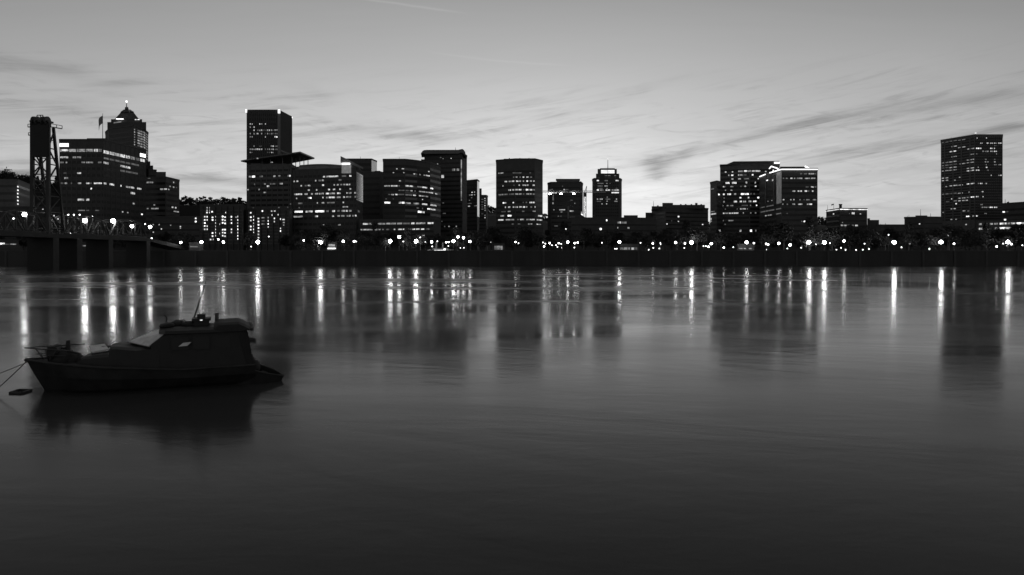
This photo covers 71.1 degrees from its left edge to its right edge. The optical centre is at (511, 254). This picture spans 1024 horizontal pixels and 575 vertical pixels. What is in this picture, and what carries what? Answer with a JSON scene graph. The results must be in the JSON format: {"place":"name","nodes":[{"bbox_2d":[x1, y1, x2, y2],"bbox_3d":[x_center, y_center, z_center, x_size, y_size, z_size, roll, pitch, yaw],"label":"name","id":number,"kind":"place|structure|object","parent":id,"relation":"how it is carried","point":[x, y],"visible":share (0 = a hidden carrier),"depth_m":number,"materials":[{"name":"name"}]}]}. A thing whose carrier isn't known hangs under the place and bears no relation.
{"place":"outdoors","nodes":[
{"label":"outdoors","id":0,"kind":"place"},
{"bbox_2d":[9,389,32,393],"bbox_3d":[-19.604,5.470,28.600,0.684,0.080,0.790,0,0,0],"label":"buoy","id":1,"kind":"object","parent":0,"point":[16,390],"visible":1,"depth_m":28.54,"materials":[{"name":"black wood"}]},
{"bbox_2d":[35,190,58,206],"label":"slope","id":2,"kind":"structure","parent":0,"point":[54,200],"depth_m":765.00,"materials":[{"name":"black"}]},
{"bbox_2d":[179,205,246,215],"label":"ridge slope","id":3,"kind":"structure","parent":0,"point":[189,210],"depth_m":990.00,"materials":[{"name":"black"}]},
{"bbox_2d":[37,187,825,249],"bbox_3d":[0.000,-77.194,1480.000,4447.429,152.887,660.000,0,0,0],"label":"wooded hills","id":4,"kind":"structure","parent":0,"point":[492,219],"depth_m":1332.15,"materials":[{"name":"black plant"}]},
{"bbox_2d":[18,174,825,228],"bbox_3d":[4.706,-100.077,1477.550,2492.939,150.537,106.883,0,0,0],"label":"ridge woodland","id":5,"kind":"object","parent":4,"relation":"on","point":[190,200],"visible":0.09,"depth_m":1452.35,"materials":[{"name":"black plant"}]},
{"bbox_2d":[0,266,1023,574],"bbox_3d":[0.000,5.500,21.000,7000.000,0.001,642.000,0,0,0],"label":"river water","id":6,"kind":"structure","parent":0,"point":[632,420],"depth_m":22.90,"materials":[{"name":"grey liquid"}]},
{"bbox_2d":[0,115,188,269],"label":"steel lift bridge","id":7,"kind":"structure","parent":6,"relation":"in","point":[48,248],"depth_m":260.87,"materials":[{"name":"metal"}]},
{"bbox_2d":[24,280,255,392],"bbox_3d":[-15.485,3.547,30.267,8.678,4.806,3.580,0,0,-22],"label":"cabin boat","id":8,"kind":"object","parent":6,"relation":"on","point":[199,350],"visible":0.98,"depth_m":29.40,"materials":[{"name":"paint"}]},
{"bbox_2d":[238,359,283,383],"bbox_3d":[-11.164,5.301,31.109,2.447,1.573,1.625,0,0,0],"label":"dinghy","id":9,"kind":"object","parent":6,"relation":"on","point":[264,373],"visible":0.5,"depth_m":30.89,"materials":[{"name":"paint"}]},
{"bbox_2d":[0,248,1023,265],"bbox_3d":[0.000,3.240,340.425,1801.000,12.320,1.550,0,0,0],"label":"river wall","id":10,"kind":"structure","parent":6,"relation":"in","point":[600,257],"depth_m":340.00,"materials":[{"name":"concrete"}]},
{"bbox_2d":[0,0,1023,223],"label":"sky","id":11,"kind":"structure","parent":0,"point":[662,94],"materials":[{"name":"grey"}]},
{"label":"city ground","id":12,"kind":"structure","parent":0,"visible":0},
{"bbox_2d":[0,239,18,249],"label":"riverside pavilion","id":13,"kind":"structure","parent":12,"relation":"on","point":[10,244],"depth_m":352.00,"materials":[{"name":"concrete"}]},
{"bbox_2d":[0,179,29,205],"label":"apartment slab","id":14,"kind":"structure","parent":12,"relation":"on","point":[14,192],"depth_m":640.00,"materials":[{"name":"concrete"}]},
{"bbox_2d":[0,206,58,249],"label":"riverside warehouse","id":15,"kind":"structure","parent":12,"relation":"on","point":[26,208],"depth_m":496.31,"materials":[{"name":"brick"}]},
{"bbox_2d":[59,138,145,249],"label":"office block","id":16,"kind":"structure","parent":12,"relation":"on","point":[102,178],"depth_m":425.00,"materials":[{"name":"concrete"}]},
{"bbox_2d":[113,227,133,249],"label":"park tree","id":17,"kind":"object","parent":12,"relation":"on","point":[122,243],"visible":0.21,"depth_m":357.93,"materials":[{"name":"black plant"}]},
{"bbox_2d":[105,101,148,176],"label":"pyramid tower","id":18,"kind":"structure","parent":12,"relation":"on","point":[126,126],"depth_m":559.50,"materials":[{"name":"brick"}]},
{"bbox_2d":[147,161,156,176],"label":"stepped wing","id":19,"kind":"structure","parent":12,"relation":"on","point":[151,171],"depth_m":572.00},
{"bbox_2d":[146,172,179,249],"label":"striped office","id":20,"kind":"structure","parent":12,"relation":"on","point":[162,193],"depth_m":499.12,"materials":[{"name":"concrete"}]},
{"bbox_2d":[152,216,199,249],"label":"garage","id":21,"kind":"structure","parent":12,"relation":"on","point":[178,224],"depth_m":442.49,"materials":[{"name":"concrete"}]},
{"bbox_2d":[166,236,188,244],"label":"park tree","id":22,"kind":"object","parent":12,"relation":"on","point":[175,240],"visible":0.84,"depth_m":357.13,"materials":[{"name":"black plant"}]},
{"bbox_2d":[177,232,196,246],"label":"park tree","id":23,"kind":"object","parent":12,"relation":"on","point":[189,238],"visible":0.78,"depth_m":377.64,"materials":[{"name":"black plant"}]},
{"bbox_2d":[189,242,203,249],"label":"riverside pavilion","id":24,"kind":"structure","parent":12,"relation":"on","point":[194,245],"depth_m":354.00,"materials":[{"name":"concrete"}]},
{"bbox_2d":[195,204,245,249],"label":"balcony apartments","id":25,"kind":"structure","parent":12,"relation":"on","point":[226,223],"depth_m":438.84,"materials":[{"name":"concrete"}]},
{"bbox_2d":[240,231,258,249],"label":"park tree","id":26,"kind":"object","parent":12,"relation":"on","point":[251,237],"visible":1,"depth_m":356.75,"materials":[{"name":"black plant"}]},
{"bbox_2d":[245,109,292,164],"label":"tall slab tower","id":27,"kind":"structure","parent":12,"relation":"on","point":[269,132],"depth_m":699.95,"materials":[{"name":"concrete"}]},
{"bbox_2d":[246,208,292,249],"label":"balcony apartments","id":28,"kind":"structure","parent":12,"relation":"on","point":[273,224],"depth_m":442.59,"materials":[{"name":"concrete"}]},
{"bbox_2d":[241,152,314,208],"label":"courthouse tower","id":29,"kind":"structure","parent":12,"relation":"on","point":[269,181],"depth_m":568.74,"materials":[{"name":"stone"}]},
{"bbox_2d":[294,229,310,249],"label":"park tree","id":30,"kind":"object","parent":12,"relation":"on","point":[301,243],"visible":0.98,"depth_m":354.01,"materials":[{"name":"black plant"}]},
{"bbox_2d":[308,231,331,249],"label":"park tree","id":31,"kind":"object","parent":12,"relation":"on","point":[317,237],"visible":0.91,"depth_m":350.91,"materials":[{"name":"black plant"}]},
{"bbox_2d":[292,156,362,249],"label":"glass corner office","id":32,"kind":"structure","parent":12,"relation":"on","point":[326,194],"depth_m":446.28,"materials":[{"name":"glass"}]},
{"bbox_2d":[318,224,338,241],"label":"park tree","id":33,"kind":"object","parent":12,"relation":"on","point":[328,229],"visible":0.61,"depth_m":377.25,"materials":[{"name":"black plant"}]},
{"bbox_2d":[335,231,353,249],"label":"park tree","id":34,"kind":"object","parent":12,"relation":"on","point":[346,238],"visible":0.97,"depth_m":354.64,"materials":[{"name":"black plant"}]},
{"bbox_2d":[351,229,367,249],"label":"park tree","id":35,"kind":"object","parent":12,"relation":"on","point":[358,232],"visible":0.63,"depth_m":378.87,"materials":[{"name":"black plant"}]},
{"bbox_2d":[346,156,376,171],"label":"flat topped tower","id":36,"kind":"structure","parent":12,"relation":"on","point":[368,164],"depth_m":640.00,"materials":[{"name":"concrete"}]},
{"bbox_2d":[355,234,374,249],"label":"park tree","id":37,"kind":"object","parent":12,"relation":"on","point":[364,240],"visible":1,"depth_m":356.77,"materials":[{"name":"black plant"}]},
{"bbox_2d":[363,171,382,218],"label":"dark block","id":38,"kind":"structure","parent":12,"relation":"on","point":[372,194],"depth_m":536.68,"materials":[{"name":"brick"}]},
{"bbox_2d":[369,221,383,249],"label":"park tree","id":39,"kind":"object","parent":12,"relation":"on","point":[375,236],"visible":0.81,"depth_m":377.35,"materials":[{"name":"black plant"}]},
{"bbox_2d":[382,230,400,249],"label":"park tree","id":40,"kind":"object","parent":12,"relation":"on","point":[393,236],"visible":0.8,"depth_m":378.24,"materials":[{"name":"black plant"}]},
{"bbox_2d":[359,218,440,249],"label":"long low wing","id":41,"kind":"structure","parent":12,"relation":"on","point":[430,227],"depth_m":421.50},
{"bbox_2d":[394,228,419,249],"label":"park tree","id":42,"kind":"object","parent":12,"relation":"on","point":[403,235],"visible":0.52,"depth_m":374.77,"materials":[{"name":"black plant"}]},
{"bbox_2d":[399,228,415,249],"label":"park tree","id":43,"kind":"object","parent":12,"relation":"on","point":[407,238],"visible":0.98,"depth_m":357.47,"materials":[{"name":"black plant"}]},
{"bbox_2d":[383,159,440,219],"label":"curved front office","id":44,"kind":"structure","parent":12,"relation":"on","point":[411,188],"depth_m":473.08,"materials":[{"name":"glass"}]},
{"bbox_2d":[413,234,427,249],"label":"park tree","id":45,"kind":"object","parent":12,"relation":"on","point":[421,240],"visible":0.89,"depth_m":353.79,"materials":[{"name":"black plant"}]},
{"bbox_2d":[435,236,449,247],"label":"park tree","id":46,"kind":"object","parent":12,"relation":"on","point":[443,239],"visible":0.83,"depth_m":378.87,"materials":[{"name":"black plant"}]},
{"bbox_2d":[421,147,466,249],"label":"curled roof tower","id":47,"kind":"structure","parent":12,"relation":"on","point":[453,163],"depth_m":541.64,"materials":[{"name":"brick"}]},
{"bbox_2d":[448,226,465,249],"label":"park tree","id":48,"kind":"object","parent":12,"relation":"on","point":[456,239],"visible":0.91,"depth_m":355.05,"materials":[{"name":"black plant"}]},
{"bbox_2d":[464,231,479,249],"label":"park tree","id":49,"kind":"object","parent":12,"relation":"on","point":[471,237],"visible":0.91,"depth_m":357.37,"materials":[{"name":"black plant"}]},
{"bbox_2d":[467,179,479,249],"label":"slim tower","id":50,"kind":"structure","parent":12,"relation":"on","point":[473,204],"depth_m":604.38,"materials":[{"name":"concrete"}]},
{"bbox_2d":[479,188,487,249],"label":"slim tower","id":51,"kind":"structure","parent":12,"relation":"on","point":[483,211],"depth_m":690.00,"materials":[{"name":"concrete"}]},
{"bbox_2d":[474,233,494,249],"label":"park tree","id":52,"kind":"object","parent":12,"relation":"on","point":[482,239],"visible":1,"depth_m":355.16,"materials":[{"name":"black plant"}]},
{"bbox_2d":[485,226,504,249],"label":"park tree","id":53,"kind":"object","parent":12,"relation":"on","point":[491,230],"visible":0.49,"depth_m":395.44,"materials":[{"name":"black plant"}]},
{"bbox_2d":[501,234,516,249],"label":"park tree","id":54,"kind":"object","parent":12,"relation":"on","point":[508,240],"visible":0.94,"depth_m":357.20,"materials":[{"name":"black plant"}]},
{"bbox_2d":[496,158,542,249],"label":"broad office block","id":55,"kind":"structure","parent":12,"relation":"on","point":[519,192],"depth_m":466.00,"materials":[{"name":"concrete"}]},
{"bbox_2d":[510,224,536,249],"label":"park tree","id":56,"kind":"object","parent":12,"relation":"on","point":[523,234],"visible":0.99,"depth_m":349.91,"materials":[{"name":"black plant"}]},
{"bbox_2d":[529,233,546,249],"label":"park tree","id":57,"kind":"object","parent":12,"relation":"on","point":[539,240],"visible":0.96,"depth_m":355.03,"materials":[{"name":"black plant"}]},
{"bbox_2d":[552,232,570,246],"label":"park tree","id":58,"kind":"object","parent":12,"relation":"on","point":[562,239],"visible":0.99,"depth_m":352.27,"materials":[{"name":"black plant"}]},
{"bbox_2d":[551,221,576,249],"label":"park tree","id":59,"kind":"object","parent":12,"relation":"on","point":[564,225],"visible":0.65,"depth_m":372.14,"materials":[{"name":"black plant"}]},
{"bbox_2d":[547,179,582,249],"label":"crane side office","id":60,"kind":"structure","parent":12,"relation":"on","point":[564,207],"depth_m":503.98,"materials":[{"name":"concrete"}]},
{"bbox_2d":[543,186,605,216],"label":"tower crane","id":61,"kind":"object","parent":12,"relation":"on","point":[584,194],"visible":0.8,"depth_m":467.80,"materials":[{"name":"paint"}]},
{"bbox_2d":[576,227,594,249],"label":"park tree","id":62,"kind":"object","parent":12,"relation":"on","point":[584,234],"visible":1,"depth_m":349.96,"materials":[{"name":"black plant"}]},
{"bbox_2d":[594,231,615,249],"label":"park tree","id":63,"kind":"object","parent":12,"relation":"on","point":[604,238],"visible":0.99,"depth_m":354.10,"materials":[{"name":"black plant"}]},
{"bbox_2d":[592,168,621,216],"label":"lit crown tower","id":64,"kind":"structure","parent":12,"relation":"on","point":[608,181],"depth_m":522.00,"materials":[{"name":"concrete"}]},
{"bbox_2d":[565,215,656,249],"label":"flat building","id":65,"kind":"structure","parent":12,"relation":"on","point":[625,225],"depth_m":451.44,"materials":[{"name":"brick"}]},
{"bbox_2d":[601,228,620,249],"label":"park tree","id":66,"kind":"object","parent":12,"relation":"on","point":[612,233],"visible":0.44,"depth_m":393.78,"materials":[{"name":"black plant"}]},
{"bbox_2d":[612,232,627,243],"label":"park tree","id":67,"kind":"object","parent":12,"relation":"on","point":[618,237],"visible":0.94,"depth_m":371.19,"materials":[{"name":"black plant"}]},
{"bbox_2d":[620,244,638,249],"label":"riverside pavilion","id":68,"kind":"structure","parent":12,"relation":"on","point":[629,246],"depth_m":355.87,"materials":[{"name":"concrete"}]},
{"bbox_2d":[637,233,655,249],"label":"park tree","id":69,"kind":"object","parent":12,"relation":"on","point":[644,240],"visible":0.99,"depth_m":351.34,"materials":[{"name":"black plant"}]},
{"bbox_2d":[654,233,667,249],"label":"park tree","id":70,"kind":"object","parent":12,"relation":"on","point":[658,240],"visible":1,"depth_m":355.01,"materials":[{"name":"black plant"}]},
{"bbox_2d":[667,230,686,249],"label":"park tree","id":71,"kind":"object","parent":12,"relation":"on","point":[676,237],"visible":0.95,"depth_m":353.19,"materials":[{"name":"black plant"}]},
{"bbox_2d":[646,201,708,249],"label":"stepped hotel","id":72,"kind":"structure","parent":12,"relation":"on","point":[668,216],"depth_m":541.40,"materials":[{"name":"concrete"}]},
{"bbox_2d":[678,219,696,249],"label":"park tree","id":73,"kind":"object","parent":12,"relation":"on","point":[686,224],"visible":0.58,"depth_m":371.25,"materials":[{"name":"black plant"}]},
{"bbox_2d":[687,227,707,249],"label":"park tree","id":74,"kind":"object","parent":12,"relation":"on","point":[695,236],"visible":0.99,"depth_m":353.11,"materials":[{"name":"black plant"}]},
{"bbox_2d":[694,229,713,249],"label":"park tree","id":75,"kind":"object","parent":12,"relation":"on","point":[709,240],"visible":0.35,"depth_m":373.25,"materials":[{"name":"black plant"}]},
{"bbox_2d":[710,180,722,249],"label":"side block","id":76,"kind":"structure","parent":12,"relation":"on","point":[716,204],"depth_m":470.66,"materials":[{"name":"concrete"}]},
{"bbox_2d":[710,232,730,249],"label":"park tree","id":77,"kind":"object","parent":12,"relation":"on","point":[721,238],"visible":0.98,"depth_m":353.39,"materials":[{"name":"black plant"}]},
{"bbox_2d":[725,232,740,249],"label":"park tree","id":78,"kind":"object","parent":12,"relation":"on","point":[733,237],"visible":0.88,"depth_m":376.60,"materials":[{"name":"black plant"}]},
{"bbox_2d":[737,244,754,249],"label":"riverside pavilion","id":79,"kind":"structure","parent":12,"relation":"on","point":[743,246],"depth_m":354.00,"materials":[{"name":"concrete"}]},
{"bbox_2d":[739,233,754,243],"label":"park tree","id":80,"kind":"object","parent":12,"relation":"on","point":[748,237],"visible":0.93,"depth_m":373.56,"materials":[{"name":"black plant"}]},
{"bbox_2d":[720,161,779,249],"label":"sloped top office","id":81,"kind":"structure","parent":12,"relation":"on","point":[740,179],"depth_m":479.00,"materials":[{"name":"concrete"}]},
{"bbox_2d":[755,223,775,241],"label":"park tree","id":82,"kind":"object","parent":12,"relation":"on","point":[766,229],"visible":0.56,"depth_m":376.77,"materials":[{"name":"black plant"}]},
{"bbox_2d":[759,233,776,249],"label":"park tree","id":83,"kind":"object","parent":12,"relation":"on","point":[764,239],"visible":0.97,"depth_m":352.89,"materials":[{"name":"black plant"}]},
{"bbox_2d":[771,221,794,249],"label":"park tree","id":84,"kind":"object","parent":12,"relation":"on","point":[780,231],"visible":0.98,"depth_m":354.88,"materials":[{"name":"black plant"}]},
{"bbox_2d":[759,166,817,249],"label":"neon edged office","id":85,"kind":"structure","parent":12,"relation":"on","point":[788,194],"depth_m":415.00,"materials":[{"name":"glass"}]},
{"bbox_2d":[794,215,822,249],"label":"park tree","id":86,"kind":"object","parent":12,"relation":"on","point":[814,239],"visible":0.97,"depth_m":352.30,"materials":[{"name":"black plant"}]},
{"bbox_2d":[820,226,850,249],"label":"park tree","id":87,"kind":"object","parent":12,"relation":"on","point":[833,236],"visible":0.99,"depth_m":353.05,"materials":[{"name":"black plant"}]},
{"bbox_2d":[839,224,861,249],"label":"park tree","id":88,"kind":"object","parent":12,"relation":"on","point":[854,242],"visible":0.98,"depth_m":354.57,"materials":[{"name":"black plant"}]},
{"bbox_2d":[825,204,878,249],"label":"lit cornice building","id":89,"kind":"structure","parent":12,"relation":"on","point":[841,218],"depth_m":451.12,"materials":[{"name":"brick"}]},
{"bbox_2d":[853,227,881,249],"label":"park tree","id":90,"kind":"object","parent":12,"relation":"on","point":[865,236],"visible":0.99,"depth_m":349.70,"materials":[{"name":"black plant"}]},
{"bbox_2d":[874,236,892,249],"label":"park tree","id":91,"kind":"object","parent":12,"relation":"on","point":[883,241],"visible":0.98,"depth_m":356.80,"materials":[{"name":"black plant"}]},
{"bbox_2d":[876,224,904,245],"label":"park tree","id":92,"kind":"object","parent":12,"relation":"on","point":[891,233],"visible":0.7,"depth_m":374.94,"materials":[{"name":"black plant"}]},
{"bbox_2d":[876,223,905,249],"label":"rooftop block","id":93,"kind":"structure","parent":12,"relation":"on","point":[901,229],"depth_m":432.00,"materials":[{"name":"brick"}]},
{"bbox_2d":[899,220,922,249],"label":"park tree","id":94,"kind":"object","parent":12,"relation":"on","point":[906,241],"visible":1,"depth_m":355.01,"materials":[{"name":"black plant"}]},
{"bbox_2d":[915,230,929,249],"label":"park tree","id":95,"kind":"object","parent":12,"relation":"on","point":[922,234],"visible":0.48,"depth_m":378.13,"materials":[{"name":"black plant"}]},
{"bbox_2d":[904,209,942,249],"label":"plain low block","id":96,"kind":"structure","parent":12,"relation":"on","point":[923,223],"depth_m":441.32,"materials":[{"name":"concrete"}]},
{"bbox_2d":[919,235,939,249],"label":"park tree","id":97,"kind":"object","parent":12,"relation":"on","point":[930,240],"visible":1,"depth_m":353.24,"materials":[{"name":"black plant"}]},
{"bbox_2d":[923,228,947,247],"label":"park tree","id":98,"kind":"object","parent":12,"relation":"on","point":[935,233],"visible":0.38,"depth_m":376.62,"materials":[{"name":"black plant"}]},
{"bbox_2d":[937,224,966,249],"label":"park tree","id":99,"kind":"object","parent":12,"relation":"on","point":[948,234],"visible":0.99,"depth_m":352.47,"materials":[{"name":"black plant"}]},
{"bbox_2d":[950,226,972,249],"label":"park tree","id":100,"kind":"object","parent":12,"relation":"on","point":[958,243],"visible":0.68,"depth_m":356.52,"materials":[{"name":"black plant"}]},
{"bbox_2d":[940,132,1002,249],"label":"ribbon window tower","id":101,"kind":"structure","parent":12,"relation":"on","point":[971,180],"depth_m":522.04,"materials":[{"name":"glass"}]},
{"bbox_2d":[961,227,981,249],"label":"park tree","id":102,"kind":"object","parent":12,"relation":"on","point":[968,231],"visible":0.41,"depth_m":372.18,"materials":[{"name":"black plant"}]},
{"bbox_2d":[965,233,988,249],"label":"park tree","id":103,"kind":"object","parent":12,"relation":"on","point":[978,240],"visible":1,"depth_m":351.89,"materials":[{"name":"black plant"}]},
{"bbox_2d":[973,222,999,249],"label":"park tree","id":104,"kind":"object","parent":12,"relation":"on","point":[986,226],"visible":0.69,"depth_m":357.68,"materials":[{"name":"black plant"}]},
{"bbox_2d":[965,220,1023,249],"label":"parking deck","id":105,"kind":"structure","parent":12,"relation":"on","point":[1003,224],"depth_m":421.35,"materials":[{"name":"concrete"}]},
{"bbox_2d":[988,226,1008,249],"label":"park tree","id":106,"kind":"object","parent":12,"relation":"on","point":[998,233],"visible":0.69,"depth_m":372.46,"materials":[{"name":"black plant"}]},
{"bbox_2d":[998,236,1016,249],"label":"park tree","id":107,"kind":"object","parent":12,"relation":"on","point":[1005,238],"visible":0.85,"depth_m":353.35,"materials":[{"name":"black plant"}]},
{"bbox_2d":[1001,201,1023,219],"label":"edge block","id":108,"kind":"structure","parent":12,"relation":"on","point":[1013,211],"depth_m":478.50,"materials":[{"name":"concrete"}]},
{"bbox_2d":[1004,224,1023,249],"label":"park tree","id":109,"kind":"object","parent":12,"relation":"on","point":[1017,233],"visible":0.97,"depth_m":357.10,"materials":[{"name":"black plant"}]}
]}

